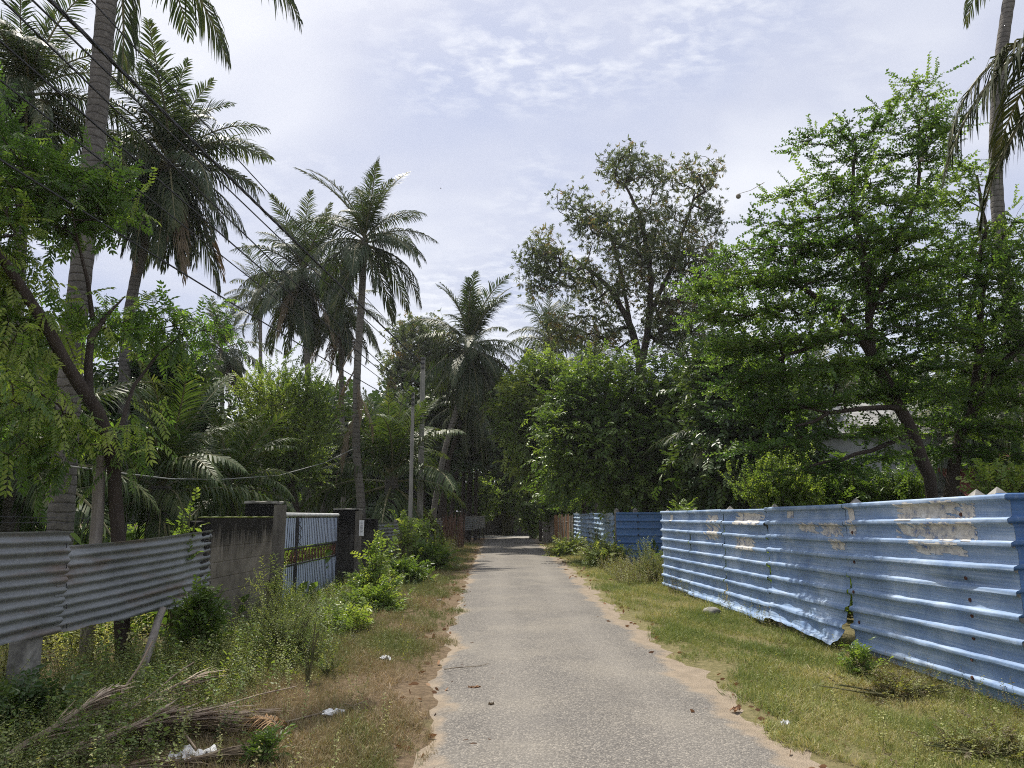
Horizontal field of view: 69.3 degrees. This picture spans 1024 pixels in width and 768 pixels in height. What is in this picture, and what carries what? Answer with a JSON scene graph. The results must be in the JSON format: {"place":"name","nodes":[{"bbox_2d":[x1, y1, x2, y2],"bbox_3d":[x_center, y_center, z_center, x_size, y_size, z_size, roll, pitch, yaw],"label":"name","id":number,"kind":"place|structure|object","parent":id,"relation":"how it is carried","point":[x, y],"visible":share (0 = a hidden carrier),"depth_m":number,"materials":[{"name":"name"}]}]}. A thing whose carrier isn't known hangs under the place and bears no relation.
{"place":"outdoors","nodes":[
{"label":"outdoors","id":0,"kind":"place"},
{"bbox_2d":[0,522,1023,767],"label":"ground","id":1,"kind":"structure","parent":0,"point":[428,700],"depth_m":7.71,"materials":[{"name":"soil"}]},
{"bbox_2d":[0,662,90,750],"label":"broad weed","id":2,"kind":"object","parent":1,"relation":"on","point":[22,692],"visible":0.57,"depth_m":5.28,"materials":[{"name":"green plant"}]},
{"bbox_2d":[0,291,133,531],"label":"dark tree","id":3,"kind":"object","parent":1,"relation":"on","point":[96,377],"visible":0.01,"depth_m":19.91,"materials":[{"name":"green plant"}]},
{"bbox_2d":[0,681,134,765],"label":"fallen frond","id":4,"kind":"object","parent":1,"relation":"on","point":[107,692],"visible":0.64,"depth_m":5.17,"materials":[{"name":"plant"}]},
{"bbox_2d":[0,0,149,504],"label":"coconut palm","id":5,"kind":"object","parent":1,"relation":"on","point":[16,70],"visible":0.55,"depth_m":18.35,"materials":[{"name":"green plant"}]},
{"bbox_2d":[0,323,176,544],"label":"coconut palm","id":6,"kind":"object","parent":1,"relation":"on","point":[19,506],"visible":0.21,"depth_m":12.66,"materials":[{"name":"green plant"}]},
{"bbox_2d":[79,455,106,669],"bbox_3d":[-4.527,1.911,8.032,0.271,2.277,0.147,-9,-14,41],"label":"leaning post","id":7,"kind":"object","parent":1,"relation":"on","point":[97,517],"visible":0.49,"depth_m":8.10,"materials":[{"name":"concrete"}]},
{"bbox_2d":[0,530,212,685],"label":"galvanised fence","id":8,"kind":"object","parent":1,"relation":"on","point":[53,582],"visible":0.97,"depth_m":6.76,"materials":[{"name":"metal"}]},
{"bbox_2d":[0,61,248,666],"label":"feathery tree","id":9,"kind":"object","parent":1,"relation":"on","point":[47,210],"visible":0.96,"depth_m":8.37,"materials":[{"name":"green plant"}]},
{"bbox_2d":[0,547,293,685],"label":"weeds","id":10,"kind":"object","parent":1,"relation":"on","point":[76,639],"visible":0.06,"depth_m":7.67,"materials":[{"name":"green plant"}]},
{"bbox_2d":[133,606,166,683],"bbox_3d":[-3.616,2.630,7.392,0.087,0.692,0.969,2,-10,-13],"label":"leaning stake","id":11,"kind":"object","parent":1,"relation":"on","point":[155,628],"visible":0.59,"depth_m":7.53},
{"bbox_2d":[62,699,242,744],"bbox_3d":[-2.502,2.412,5.234,1.168,0.230,0.486,5,-11,-28],"label":"fallen frond","id":12,"kind":"object","parent":1,"relation":"on","point":[206,715],"visible":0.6,"depth_m":5.32,"materials":[{"name":"plant"}]},
{"bbox_2d":[24,351,288,543],"bbox_3d":[-7.410,1.986,16.096,5.279,5.290,4.420,0,-10,0],"label":"young coconut palm","id":13,"kind":"object","parent":1,"relation":"on","point":[163,492],"visible":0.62,"depth_m":15.61,"materials":[{"name":"green plant"}]},
{"bbox_2d":[45,16,274,532],"bbox_3d":[-10.934,-2.650,22.739,7.022,16.505,6.877,0,-10,0],"label":"coconut palm","id":14,"kind":"object","parent":1,"relation":"on","point":[180,240],"visible":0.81,"depth_m":22.80,"materials":[{"name":"green plant"}]},
{"bbox_2d":[81,321,240,530],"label":"dark tree","id":15,"kind":"object","parent":1,"relation":"on","point":[113,371],"visible":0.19,"depth_m":23.44,"materials":[{"name":"green plant"}]},
{"bbox_2d":[46,0,302,544],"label":"coconut palm","id":16,"kind":"object","parent":1,"relation":"on","point":[62,507],"visible":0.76,"depth_m":11.98,"materials":[{"name":"green plant"}]},
{"bbox_2d":[95,739,265,767],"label":"fallen frond","id":17,"kind":"object","parent":1,"relation":"on","point":[232,751],"visible":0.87,"depth_m":4.72,"materials":[{"name":"brown plant"}]},
{"bbox_2d":[163,487,209,651],"bbox_3d":[-4.033,2.234,8.975,0.741,1.958,0.535,0,-10,0],"label":"vine","id":18,"kind":"object","parent":1,"relation":"on","point":[183,526],"visible":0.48,"depth_m":9.00,"materials":[{"name":"green plant"}]},
{"bbox_2d":[138,708,237,742],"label":"fallen frond","id":19,"kind":"object","parent":1,"relation":"on","point":[209,722],"visible":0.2,"depth_m":5.41,"materials":[{"name":"brown plant"}]},
{"bbox_2d":[185,710,277,735],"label":"fallen frond","id":20,"kind":"object","parent":19,"relation":"on","point":[247,724],"visible":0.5,"depth_m":5.51,"materials":[{"name":"brown plant"}]},
{"bbox_2d":[151,571,235,664],"bbox_3d":[-3.407,2.559,8.093,0.762,1.019,0.769,-10,-14,44],"label":"climbing shrub","id":21,"kind":"object","parent":1,"relation":"on","point":[201,608],"visible":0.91,"depth_m":8.00,"materials":[{"name":"green plant"}]},
{"bbox_2d":[159,292,282,515],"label":"coconut palm","id":22,"kind":"object","parent":1,"relation":"on","point":[233,363],"visible":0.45,"depth_m":42.73,"materials":[{"name":"green plant"}]},
{"bbox_2d":[156,404,301,532],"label":"coconut palm","id":23,"kind":"object","parent":1,"relation":"on","point":[251,449],"visible":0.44,"depth_m":18.72,"materials":[{"name":"green plant"}]},
{"bbox_2d":[0,533,460,767],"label":"weeds","id":24,"kind":"object","parent":1,"relation":"on","point":[20,755],"visible":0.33,"depth_m":6.15,"materials":[{"name":"green plant"}]},
{"bbox_2d":[187,516,273,639],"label":"block wall","id":25,"kind":"structure","parent":1,"relation":"on","point":[238,546],"depth_m":10.36,"materials":[{"name":"grey concrete"}]},
{"bbox_2d":[0,542,482,767],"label":"dry grass","id":26,"kind":"structure","parent":1,"relation":"on","point":[326,731],"depth_m":6.50,"materials":[{"name":"plant"}]},
{"bbox_2d":[31,699,195,765],"bbox_3d":[-2.691,2.362,5.046,1.047,0.270,0.374,9,-14,-41],"label":"fallen frond","id":27,"kind":"object","parent":26,"relation":"on","point":[172,711],"visible":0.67,"depth_m":5.04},
{"bbox_2d":[105,667,228,715],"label":"fallen frond","id":28,"kind":"object","parent":26,"relation":"on","point":[187,682],"visible":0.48,"depth_m":6.15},
{"bbox_2d":[36,523,456,641],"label":"undergrowth","id":29,"kind":"object","parent":1,"relation":"on","point":[130,534],"visible":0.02,"depth_m":13.56,"materials":[{"name":"green plant"}]},
{"bbox_2d":[220,243,297,500],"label":"coconut palm","id":30,"kind":"object","parent":1,"relation":"on","point":[249,294],"visible":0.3,"depth_m":53.56,"materials":[{"name":"green plant"}]},
{"bbox_2d":[244,501,286,607],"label":"gate pillar","id":31,"kind":"structure","parent":1,"relation":"on","point":[277,510],"depth_m":12.04,"materials":[{"name":"concrete"}]},
{"bbox_2d":[282,513,338,603],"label":"metal gate","id":32,"kind":"structure","parent":31,"relation":"attached to","point":[302,532],"depth_m":14.54,"materials":[{"name":"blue metal"}]},
{"bbox_2d":[236,720,295,766],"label":"broad weed","id":33,"kind":"object","parent":1,"relation":"on","point":[269,741],"visible":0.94,"depth_m":4.78,"materials":[{"name":"green plant"}]},
{"bbox_2d":[238,552,303,633],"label":"long leaved shrub","id":34,"kind":"object","parent":1,"relation":"on","point":[276,584],"visible":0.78,"depth_m":9.65,"materials":[{"name":"green plant"}]},
{"bbox_2d":[196,572,359,665],"bbox_3d":[-2.552,2.788,8.288,1.771,1.417,1.582,0,-10,0],"label":"feathery bush","id":35,"kind":"object","parent":1,"relation":"on","point":[284,633],"visible":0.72,"depth_m":8.12,"materials":[{"name":"green plant"}]},
{"bbox_2d":[202,341,357,517],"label":"tree","id":36,"kind":"object","parent":1,"relation":"on","point":[294,459],"visible":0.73,"depth_m":25.72,"materials":[{"name":"green plant"}]},
{"bbox_2d":[231,189,357,517],"bbox_3d":[-11.220,-0.777,38.658,6.741,18.412,7.474,-4,-11,19],"label":"coconut palm","id":37,"kind":"object","parent":1,"relation":"on","point":[306,332],"visible":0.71,"depth_m":38.72,"materials":[{"name":"green plant"}]},
{"bbox_2d":[276,595,335,683],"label":"thin weed","id":38,"kind":"object","parent":1,"relation":"on","point":[308,667],"visible":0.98,"depth_m":7.22,"materials":[{"name":"green plant"}]},
{"bbox_2d":[269,409,376,517],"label":"coconut palm","id":39,"kind":"object","parent":1,"relation":"on","point":[340,477],"visible":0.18,"depth_m":34.64,"materials":[{"name":"green plant"}]},
{"bbox_2d":[311,598,374,633],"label":"leafy bush","id":40,"kind":"object","parent":1,"relation":"on","point":[358,612],"visible":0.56,"depth_m":10.52,"materials":[{"name":"green plant"}]},
{"bbox_2d":[331,508,362,588],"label":"gate pillar","id":41,"kind":"structure","parent":1,"relation":"on","point":[349,539],"depth_m":16.85,"materials":[{"name":"concrete"}]},
{"bbox_2d":[310,253,389,508],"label":"coconut palm","id":42,"kind":"object","parent":1,"relation":"on","point":[339,358],"visible":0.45,"depth_m":42.58,"materials":[{"name":"green plant"}]},
{"bbox_2d":[273,158,436,518],"bbox_3d":[-6.325,-1.629,30.631,6.613,17.270,5.754,0,-10,0],"label":"coconut palm","id":43,"kind":"object","parent":1,"relation":"on","point":[355,255],"visible":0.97,"depth_m":30.98,"materials":[{"name":"green plant"}]},
{"bbox_2d":[360,519,377,571],"bbox_3d":[-3.849,4.427,19.909,0.417,1.593,0.319,0,-10,0],"label":"block stub","id":44,"kind":"object","parent":1,"relation":"on","point":[370,526],"visible":0.41,"depth_m":19.82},
{"bbox_2d":[335,574,415,613],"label":"leafy bush","id":45,"kind":"object","parent":1,"relation":"on","point":[378,593],"visible":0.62,"depth_m":12.63,"materials":[{"name":"green plant"}]},
{"bbox_2d":[342,529,409,603],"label":"leafy bush","id":46,"kind":"object","parent":1,"relation":"on","point":[376,568],"visible":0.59,"depth_m":13.55,"materials":[{"name":"green plant"}]},
{"bbox_2d":[300,382,467,558],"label":"young coconut palm","id":47,"kind":"object","parent":1,"relation":"on","point":[391,436],"visible":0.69,"depth_m":30.94,"materials":[{"name":"green plant"}]},
{"bbox_2d":[35,376,753,531],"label":"wood","id":48,"kind":"object","parent":1,"relation":"on","point":[376,396],"depth_m":61.11,"materials":[{"name":"green plant"}]},
{"bbox_2d":[384,509,425,558],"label":"leafy sapling","id":49,"kind":"object","parent":1,"relation":"on","point":[404,525],"visible":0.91,"depth_m":21.48,"materials":[{"name":"green plant"}]},
{"bbox_2d":[380,543,438,584],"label":"leafy bush","id":50,"kind":"object","parent":1,"relation":"on","point":[402,565],"visible":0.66,"depth_m":17.79,"materials":[{"name":"green plant"}]},
{"bbox_2d":[378,518,441,554],"bbox_3d":[-3.737,6.134,29.397,0.205,1.557,17.757,0,-10,0],"label":"galvanised fence","id":51,"kind":"object","parent":1,"relation":"on","point":[389,531],"visible":0.27,"depth_m":23.02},
{"bbox_2d":[408,392,414,518],"bbox_3d":[-3.915,3.521,28.780,0.171,6.480,0.229,1,-10,-8],"label":"utility pole","id":52,"kind":"object","parent":1,"relation":"on","point":[410,505],"visible":0.82,"depth_m":28.88,"materials":[{"name":"concrete"}]},
{"bbox_2d":[0,79,411,401],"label":"cable","id":53,"kind":"object","parent":52,"relation":"attached to","point":[34,107],"visible":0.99,"depth_m":10.11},
{"bbox_2d":[0,40,412,396],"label":"cable","id":54,"kind":"object","parent":52,"relation":"attached to","point":[70,102],"visible":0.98,"depth_m":10.80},
{"bbox_2d":[1,0,411,392],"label":"cable","id":55,"kind":"object","parent":52,"relation":"attached to","point":[70,66],"visible":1,"depth_m":10.51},
{"bbox_2d":[0,158,412,409],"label":"cable","id":56,"kind":"object","parent":52,"relation":"attached to","point":[54,193],"visible":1,"depth_m":9.82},
{"bbox_2d":[367,309,463,512],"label":"tree","id":57,"kind":"object","parent":1,"relation":"on","point":[401,362],"visible":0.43,"depth_m":58.08,"materials":[{"name":"green plant"}]},
{"bbox_2d":[417,357,424,520],"bbox_3d":[-3.884,3.009,31.654,0.282,8.500,0.308,1,-10,-8],"label":"utility pole","id":58,"kind":"object","parent":1,"relation":"on","point":[421,451],"visible":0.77,"depth_m":31.64,"materials":[{"name":"concrete"}]},
{"bbox_2d":[31,0,419,369],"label":"cable","id":59,"kind":"object","parent":58,"relation":"attached to","point":[94,60],"visible":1,"depth_m":10.51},
{"bbox_2d":[47,0,422,364],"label":"cable","id":60,"kind":"object","parent":58,"relation":"attached to","point":[65,15],"visible":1,"depth_m":11.33,"materials":[{"name":"rubber"}]},
{"bbox_2d":[90,0,422,358],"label":"cable","id":61,"kind":"object","parent":58,"relation":"attached to","point":[104,14],"visible":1,"depth_m":10.68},
{"bbox_2d":[406,533,462,570],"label":"leafy bush","id":62,"kind":"object","parent":1,"relation":"on","point":[433,552],"visible":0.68,"depth_m":22.13,"materials":[{"name":"green plant"}]},
{"bbox_2d":[397,345,471,535],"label":"coconut palm","id":63,"kind":"object","parent":1,"relation":"on","point":[445,500],"visible":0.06,"depth_m":48.20,"materials":[{"name":"green plant"}]},
{"bbox_2d":[442,511,465,547],"bbox_3d":[-2.938,7.338,37.309,0.276,1.862,1.634,-8,-13,39],"label":"stick fence","id":64,"kind":"object","parent":1,"relation":"on","point":[452,536],"visible":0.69,"depth_m":37.38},
{"bbox_2d":[379,359,543,539],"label":"dark tree","id":65,"kind":"object","parent":1,"relation":"on","point":[459,458],"visible":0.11,"depth_m":49.83,"materials":[{"name":"green plant"}]},
{"bbox_2d":[402,270,528,543],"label":"coconut palm","id":66,"kind":"object","parent":1,"relation":"on","point":[469,374],"visible":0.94,"depth_m":40.22,"materials":[{"name":"green plant"}]},
{"bbox_2d":[427,377,503,519],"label":"coconut palm","id":67,"kind":"object","parent":1,"relation":"on","point":[473,415],"visible":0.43,"depth_m":45.47,"materials":[{"name":"green plant"}]},
{"bbox_2d":[463,515,484,541],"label":"dark sheet fence","id":68,"kind":"object","parent":1,"relation":"on","point":[478,522],"visible":0.98,"depth_m":49.07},
{"bbox_2d":[447,469,505,535],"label":"leafy bush","id":69,"kind":"object","parent":1,"relation":"on","point":[486,503],"visible":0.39,"depth_m":58.82,"materials":[{"name":"green plant"}]},
{"bbox_2d":[489,477,525,535],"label":"leafy bush","id":70,"kind":"object","parent":1,"relation":"on","point":[510,499],"visible":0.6,"depth_m":60.98,"materials":[{"name":"green plant"}]},
{"bbox_2d":[436,512,580,535],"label":"wall","id":71,"kind":"structure","parent":1,"relation":"on","point":[493,527],"depth_m":61.73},
{"bbox_2d":[0,547,1023,767],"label":"weeds","id":72,"kind":"object","parent":1,"relation":"on","point":[384,702],"visible":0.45,"depth_m":5.68,"materials":[{"name":"plant"}]},
{"bbox_2d":[513,491,542,538],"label":"leafy bush","id":73,"kind":"object","parent":1,"relation":"on","point":[528,522],"visible":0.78,"depth_m":53.73,"materials":[{"name":"green plant"}]},
{"bbox_2d":[479,337,595,537],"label":"sunlit tree","id":74,"kind":"object","parent":1,"relation":"on","point":[521,397],"visible":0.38,"depth_m":37.33,"materials":[{"name":"green plant"}]},
{"bbox_2d":[500,283,593,371],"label":"coconut palm","id":75,"kind":"object","parent":1,"relation":"on","point":[558,310],"visible":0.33,"depth_m":51.08,"materials":[{"name":"green plant"}]},
{"bbox_2d":[523,492,588,543],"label":"leafy bush","id":76,"kind":"object","parent":1,"relation":"on","point":[544,514],"visible":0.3,"depth_m":43.88,"materials":[{"name":"green plant"}]},
{"bbox_2d":[542,514,573,543],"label":"plank fence","id":77,"kind":"object","parent":1,"relation":"on","point":[557,525],"visible":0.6,"depth_m":42.31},
{"bbox_2d":[540,530,592,556],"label":"leafy bush","id":78,"kind":"object","parent":1,"relation":"on","point":[564,550],"visible":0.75,"depth_m":30.14,"materials":[{"name":"green plant"}]},
{"bbox_2d":[321,543,845,767],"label":"leaf litter","id":79,"kind":"object","parent":1,"relation":"on","point":[691,710],"visible":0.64,"depth_m":7.19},
{"bbox_2d":[573,511,613,545],"bbox_3d":[3.546,6.683,33.417,0.343,1.888,16.224,0,-10,0],"label":"flaking sheet fence","id":80,"kind":"object","parent":1,"relation":"on","point":[579,524],"visible":0.56,"depth_m":31.96,"materials":[{"name":"metal"}]},
{"bbox_2d":[576,532,641,568],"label":"leafy bush","id":81,"kind":"object","parent":1,"relation":"on","point":[603,547],"visible":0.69,"depth_m":23.29,"materials":[{"name":"green plant"}]},
{"bbox_2d":[520,338,725,524],"bbox_3d":[4.711,2.421,27.910,8.851,8.444,5.640,0,-10,0],"label":"dense tree","id":82,"kind":"object","parent":1,"relation":"on","point":[615,436],"visible":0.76,"depth_m":27.15,"materials":[{"name":"green plant"}]},
{"bbox_2d":[510,134,750,510],"bbox_3d":[5.264,-2.024,32.882,10.814,18.981,5.180,0,-10,0],"label":"airy tree","id":83,"kind":"object","parent":1,"relation":"on","point":[672,261],"visible":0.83,"depth_m":33.08,"materials":[{"name":"green plant"}]},
{"bbox_2d":[612,543,663,582],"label":"leafy bush","id":84,"kind":"object","parent":1,"relation":"on","point":[654,564],"visible":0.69,"depth_m":17.86,"materials":[{"name":"green plant"}]},
{"bbox_2d":[614,508,721,563],"bbox_3d":[5.114,5.040,24.323,3.446,1.928,0.278,-1,-10,7],"label":"blue cross fence","id":85,"kind":"object","parent":1,"relation":"on","point":[633,527],"visible":0.36,"depth_m":24.39,"materials":[{"name":"metal"}]},
{"bbox_2d":[640,361,816,514],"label":"coconut palm","id":86,"kind":"object","parent":1,"relation":"on","point":[699,461],"visible":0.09,"depth_m":22.52,"materials":[{"name":"green plant"}]},
{"bbox_2d":[651,316,851,529],"bbox_3d":[7.778,1.868,23.245,5.700,7.919,7.518,-6,-12,30],"label":"dark tree","id":87,"kind":"object","parent":1,"relation":"on","point":[713,489],"visible":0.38,"depth_m":22.04,"materials":[{"name":"green plant"}]},
{"bbox_2d":[545,542,1023,767],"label":"grass","id":88,"kind":"structure","parent":1,"relation":"on","point":[795,674],"depth_m":6.71,"materials":[{"name":"plant"}]},
{"bbox_2d":[718,430,850,539],"bbox_3d":[5.339,2.569,14.668,2.091,3.302,2.197,7,-13,-36],"label":"leafy bush","id":89,"kind":"object","parent":1,"relation":"on","point":[768,493],"visible":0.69,"depth_m":14.66,"materials":[{"name":"green plant"}]},
{"bbox_2d":[562,536,1023,733],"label":"weeds","id":90,"kind":"object","parent":1,"relation":"on","point":[620,570],"visible":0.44,"depth_m":15.95,"materials":[{"name":"plant"}]},
{"bbox_2d":[661,51,1005,498],"bbox_3d":[5.385,-1.052,12.181,6.472,9.768,3.281,4,-11,-23],"label":"layered tree","id":91,"kind":"object","parent":1,"relation":"on","point":[869,275],"visible":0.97,"depth_m":11.94,"materials":[{"name":"green plant"}]},
{"bbox_2d":[660,487,1023,710],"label":"blue sheet fence","id":92,"kind":"object","parent":1,"relation":"on","point":[936,581],"visible":0.98,"depth_m":8.12,"materials":[{"name":"metal"}]},
{"bbox_2d":[809,449,905,542],"bbox_3d":[6.854,2.775,14.748,1.992,2.926,1.948,5,-11,-26],"label":"leafy bush","id":93,"kind":"object","parent":1,"relation":"on","point":[853,488],"visible":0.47,"depth_m":14.54,"materials":[{"name":"green plant"}]},
{"bbox_2d":[754,403,974,528],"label":"white house","id":94,"kind":"structure","parent":1,"relation":"on","point":[848,445],"depth_m":22.03,"materials":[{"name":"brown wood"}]},
{"bbox_2d":[836,637,893,677],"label":"leafy bush","id":95,"kind":"object","parent":1,"relation":"on","point":[859,653],"visible":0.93,"depth_m":7.46,"materials":[{"name":"green plant"}]},
{"bbox_2d":[806,650,956,707],"bbox_3d":[3.331,2.635,6.596,1.378,0.479,0.734,4,-11,-23],"label":"drying bush","id":96,"kind":"object","parent":1,"relation":"on","point":[901,685],"visible":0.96,"depth_m":6.57,"materials":[{"name":"plant"}]},
{"bbox_2d":[866,459,934,500],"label":"leafy bush","id":97,"kind":"object","parent":1,"relation":"on","point":[913,485],"visible":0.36,"depth_m":14.60,"materials":[{"name":"green plant"}]},
{"bbox_2d":[864,149,1023,496],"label":"layered tree","id":98,"kind":"object","parent":1,"relation":"on","point":[980,388],"visible":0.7,"depth_m":13.57,"materials":[{"name":"green plant"}]},
{"bbox_2d":[898,702,1023,765],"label":"drying bush","id":99,"kind":"object","parent":1,"relation":"on","point":[1013,746],"visible":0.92,"depth_m":5.02,"materials":[{"name":"plant"}]},
{"bbox_2d":[941,33,1023,242],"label":"coconut palm","id":100,"kind":"object","parent":1,"relation":"on","point":[1000,153],"visible":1,"depth_m":8.52,"materials":[{"name":"green plant"}]},
{"bbox_2d":[955,452,1023,494],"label":"leafy bush","id":101,"kind":"object","parent":1,"relation":"on","point":[1011,480],"visible":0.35,"depth_m":10.29,"materials":[{"name":"green plant"}]},
{"bbox_2d":[963,0,1023,436],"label":"coconut palm","id":102,"kind":"object","parent":1,"relation":"on","point":[997,205],"visible":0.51,"depth_m":16.85,"materials":[{"name":"green plant"}]},
{"bbox_2d":[995,493,1023,641],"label":"blue fence return","id":103,"kind":"object","parent":1,"relation":"on","point":[1016,519],"visible":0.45,"depth_m":6.50,"materials":[{"name":"paint"}]},
{"bbox_2d":[0,0,1023,511],"label":"sky","id":104,"kind":"structure","parent":0,"point":[491,104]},
{"bbox_2d":[412,538,827,767],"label":"road","id":105,"kind":"structure","parent":0,"point":[568,676],"depth_m":6.79,"materials":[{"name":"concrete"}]},
{"bbox_2d":[778,340,896,396],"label":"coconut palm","id":106,"kind":"object","parent":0,"point":[828,384],"visible":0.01,"depth_m":26.87,"materials":[{"name":"green plant"}]},
{"bbox_2d":[891,307,1023,493],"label":"leafy tree","id":107,"kind":"object","parent":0,"point":[1000,415],"visible":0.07,"depth_m":20.65,"materials":[{"name":"green plant"}]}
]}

